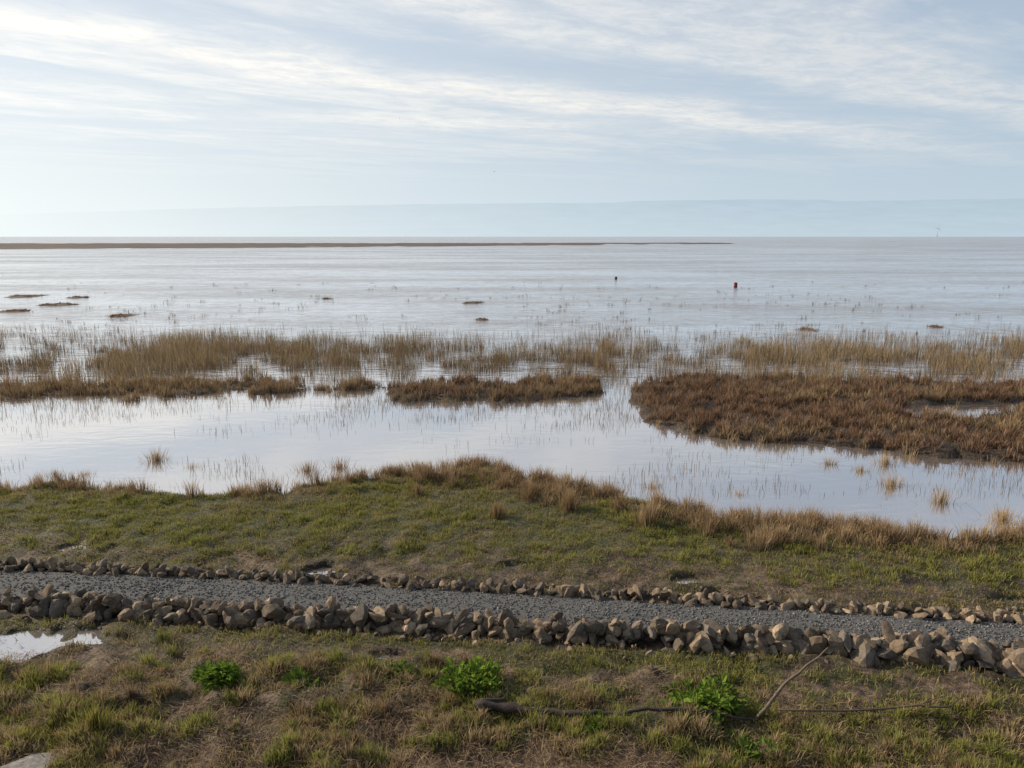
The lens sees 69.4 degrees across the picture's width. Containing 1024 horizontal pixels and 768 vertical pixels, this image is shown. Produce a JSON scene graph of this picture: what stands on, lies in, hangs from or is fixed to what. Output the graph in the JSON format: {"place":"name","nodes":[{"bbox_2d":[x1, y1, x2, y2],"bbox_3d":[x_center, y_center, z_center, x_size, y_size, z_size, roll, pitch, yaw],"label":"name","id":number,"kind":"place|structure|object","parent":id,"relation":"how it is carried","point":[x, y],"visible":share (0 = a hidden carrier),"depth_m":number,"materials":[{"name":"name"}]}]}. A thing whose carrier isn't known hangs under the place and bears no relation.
{"place":"outdoors","nodes":[
{"label":"outdoors","id":0,"kind":"place"},
{"bbox_2d":[0,237,1023,539],"bbox_3d":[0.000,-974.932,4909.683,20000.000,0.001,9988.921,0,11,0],"label":"estuary water","id":1,"kind":"structure","parent":0,"point":[948,283],"depth_m":46.04,"materials":[{"name":"grey liquid"}]},
{"bbox_2d":[0,243,732,248],"bbox_3d":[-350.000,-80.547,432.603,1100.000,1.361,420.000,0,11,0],"label":"distant saltmarsh","id":2,"kind":"structure","parent":1,"relation":"in","point":[128,245],"depth_m":477.91,"materials":[{"name":"soil"}]},
{"bbox_2d":[0,294,943,331],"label":"mud banks","id":3,"kind":"object","parent":1,"relation":"in","point":[58,305],"visible":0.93,"depth_m":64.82,"materials":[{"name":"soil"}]},
{"bbox_2d":[0,320,1023,411],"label":"reed band","id":4,"kind":"object","parent":1,"relation":"on","point":[122,360],"visible":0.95,"depth_m":36.31,"materials":[{"name":"brown plant"}]},
{"bbox_2d":[0,368,1023,496],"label":"lagoon reeds","id":5,"kind":"object","parent":1,"relation":"on","point":[364,405],"visible":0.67,"depth_m":24.95,"materials":[{"name":"brown plant"}]},
{"bbox_2d":[17,281,1023,338],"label":"cordgrass tufts","id":6,"kind":"object","parent":1,"relation":"in","point":[174,321],"visible":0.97,"depth_m":56.77,"materials":[{"name":"brown plant"}]},
{"bbox_2d":[0,376,1023,767],"bbox_3d":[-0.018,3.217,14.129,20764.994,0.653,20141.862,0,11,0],"label":"ground","id":7,"kind":"structure","parent":0,"point":[374,646],"depth_m":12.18,"materials":[{"name":"green plant"}]},
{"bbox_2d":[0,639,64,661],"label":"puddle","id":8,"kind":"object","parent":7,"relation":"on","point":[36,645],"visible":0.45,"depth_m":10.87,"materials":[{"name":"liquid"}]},
{"bbox_2d":[0,752,77,767],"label":"boulder","id":9,"kind":"object","parent":7,"relation":"on","point":[32,761],"visible":0.61,"depth_m":8.22,"materials":[{"name":"stone"}]},
{"bbox_2d":[0,625,104,645],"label":"puddle","id":10,"kind":"object","parent":7,"relation":"on","point":[93,635],"visible":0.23,"depth_m":11.18,"materials":[{"name":"liquid"}]},
{"bbox_2d":[1,699,136,755],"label":"yellow green tussock","id":11,"kind":"object","parent":7,"relation":"on","point":[94,716],"visible":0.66,"depth_m":8.77,"materials":[{"name":"green plant"}]},
{"bbox_2d":[58,545,88,550],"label":"puddle","id":12,"kind":"object","parent":7,"relation":"on","point":[62,548],"visible":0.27,"depth_m":14.37,"materials":[{"name":"liquid"}]},
{"bbox_2d":[188,660,240,691],"bbox_3d":[-3.982,3.822,9.835,0.812,0.340,0.550,8,14,34],"label":"leafy plant","id":13,"kind":"object","parent":7,"relation":"on","point":[226,674],"visible":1,"depth_m":9.74,"materials":[{"name":"green plant"}]},
{"bbox_2d":[280,665,320,687],"bbox_3d":[-2.750,3.852,9.681,0.500,0.246,0.428,8,14,35],"label":"leafy plant","id":14,"kind":"object","parent":7,"relation":"on","point":[293,674],"visible":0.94,"depth_m":9.70,"materials":[{"name":"green plant"}]},
{"bbox_2d":[305,567,334,573],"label":"puddle","id":15,"kind":"object","parent":7,"relation":"on","point":[323,569],"visible":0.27,"depth_m":13.43,"materials":[{"name":"liquid"}]},
{"bbox_2d":[374,655,401,659],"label":"puddle","id":16,"kind":"object","parent":7,"relation":"on","point":[380,656],"visible":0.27,"depth_m":10.65,"materials":[{"name":"liquid"}]},
{"bbox_2d":[377,659,416,685],"bbox_3d":[-1.562,3.895,9.935,0.532,0.196,0.569,-3,12,-16],"label":"leafy plant","id":17,"kind":"object","parent":7,"relation":"on","point":[401,662],"visible":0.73,"depth_m":9.94,"materials":[{"name":"green plant"}]},
{"bbox_2d":[431,655,503,699],"bbox_3d":[-0.583,3.772,9.643,0.976,0.402,0.820,0,11,0],"label":"leafy plant","id":18,"kind":"object","parent":7,"relation":"on","point":[464,675],"visible":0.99,"depth_m":9.59,"materials":[{"name":"green plant"}]},
{"bbox_2d":[0,584,1023,680],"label":"stone edging","id":19,"kind":"object","parent":7,"relation":"on","point":[939,645],"visible":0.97,"depth_m":11.02,"materials":[{"name":"grey stone"}]},
{"bbox_2d":[0,627,1023,767],"bbox_3d":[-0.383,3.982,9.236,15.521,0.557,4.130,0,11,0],"label":"grass tussocks","id":20,"kind":"object","parent":7,"relation":"on","point":[425,673],"depth_m":8.86,"materials":[{"name":"green plant"}]},
{"bbox_2d":[0,636,1023,767],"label":"dead straw","id":21,"kind":"object","parent":7,"relation":"on","point":[391,724],"visible":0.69,"depth_m":8.91,"materials":[{"name":"brown plant"}]},
{"bbox_2d":[0,449,1023,555],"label":"dry bank grass","id":22,"kind":"structure","parent":7,"relation":"on","point":[875,527],"depth_m":15.58,"materials":[{"name":"brown plant"}]},
{"bbox_2d":[0,368,1023,462],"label":"straw tussocks","id":23,"kind":"object","parent":7,"relation":"on","point":[1018,415],"visible":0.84,"depth_m":28.37,"materials":[{"name":"brown plant"}]},
{"bbox_2d":[0,556,1023,624],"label":"stone edging","id":24,"kind":"object","parent":7,"relation":"on","point":[727,599],"visible":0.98,"depth_m":12.34,"materials":[{"name":"grey stone"}]},
{"bbox_2d":[0,464,1023,595],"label":"grass tussocks","id":25,"kind":"object","parent":7,"relation":"on","point":[628,516],"depth_m":14.62,"materials":[{"name":"plant"}]},
{"bbox_2d":[0,374,1023,463],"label":"saltmarsh vegetation","id":26,"kind":"object","parent":7,"relation":"on","point":[710,401],"visible":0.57,"depth_m":27.02,"materials":[{"name":"brown plant"}]},
{"bbox_2d":[0,519,1023,611],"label":"dead straw","id":27,"kind":"object","parent":7,"relation":"on","point":[451,570],"visible":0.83,"depth_m":13.42,"materials":[{"name":"beige plant"}]},
{"bbox_2d":[506,565,519,568],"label":"puddle","id":28,"kind":"object","parent":7,"relation":"on","point":[514,567],"visible":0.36,"depth_m":13.48,"materials":[{"name":"liquid"}]},
{"bbox_2d":[41,446,1023,529],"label":"dry grass clumps","id":29,"kind":"object","parent":7,"relation":"on","point":[647,516],"visible":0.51,"depth_m":16.16,"materials":[{"name":"brown plant"}]},
{"bbox_2d":[579,709,612,738],"bbox_3d":[1.026,4.028,8.799,0.446,0.289,0.420,6,13,29],"label":"leafy plant","id":30,"kind":"object","parent":7,"relation":"on","point":[587,727],"visible":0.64,"depth_m":8.77,"materials":[{"name":"green plant"}]},
{"bbox_2d":[474,698,751,719],"bbox_3d":[1.216,3.988,9.011,3.386,0.233,0.212,1,11,5],"label":"driftwood log","id":31,"kind":"object","parent":7,"relation":"on","point":[492,704],"visible":0.95,"depth_m":9.02,"materials":[{"name":"brown wood"}]},
{"bbox_2d":[672,578,698,583],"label":"puddle","id":32,"kind":"object","parent":7,"relation":"on","point":[684,580],"visible":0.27,"depth_m":13.04,"materials":[{"name":"liquid"}]},
{"bbox_2d":[383,369,1023,462],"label":"saltmarsh tussocks","id":33,"kind":"object","parent":7,"relation":"on","point":[832,408],"visible":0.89,"depth_m":25.86,"materials":[{"name":"brown plant"}]},
{"bbox_2d":[660,674,749,730],"bbox_3d":[2.347,3.905,9.265,1.074,0.379,0.954,-9,14,-37],"label":"leafy plant","id":34,"kind":"object","parent":7,"relation":"on","point":[699,695],"visible":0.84,"depth_m":9.19,"materials":[{"name":"green plant"}]},
{"bbox_2d":[721,726,781,762],"bbox_3d":[2.738,4.170,8.578,0.676,0.259,0.628,0,11,0],"label":"leafy plant","id":35,"kind":"object","parent":7,"relation":"on","point":[747,745],"visible":0.81,"depth_m":8.52,"materials":[{"name":"green plant"}]},
{"bbox_2d":[754,647,828,721],"bbox_3d":[3.436,3.704,9.107,0.979,0.888,0.082,-2,11,-11],"label":"leaning stick","id":36,"kind":"object","parent":7,"relation":"on","point":[770,701],"visible":0.99,"depth_m":9.09,"materials":[{"name":"brown wood"}]},
{"bbox_2d":[777,696,964,711],"bbox_3d":[4.473,3.982,9.121,2.408,0.115,0.168,-1,11,-4],"label":"fallen branch","id":37,"kind":"object","parent":7,"relation":"on","point":[849,710],"visible":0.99,"depth_m":9.10,"materials":[{"name":"brown wood"}]},
{"bbox_2d":[989,599,1016,602],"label":"puddle","id":38,"kind":"object","parent":7,"relation":"on","point":[1003,600],"visible":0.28,"depth_m":12.43,"materials":[{"name":"liquid"}]},
{"bbox_2d":[0,570,1023,650],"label":"gravel path","id":39,"kind":"structure","parent":0,"point":[521,612],"depth_m":11.96,"materials":[{"name":"grey gravel"}]},
{"bbox_2d":[0,0,1023,236],"label":"sky","id":40,"kind":"structure","parent":0,"point":[119,118],"materials":[{"name":"blue"}]}
]}

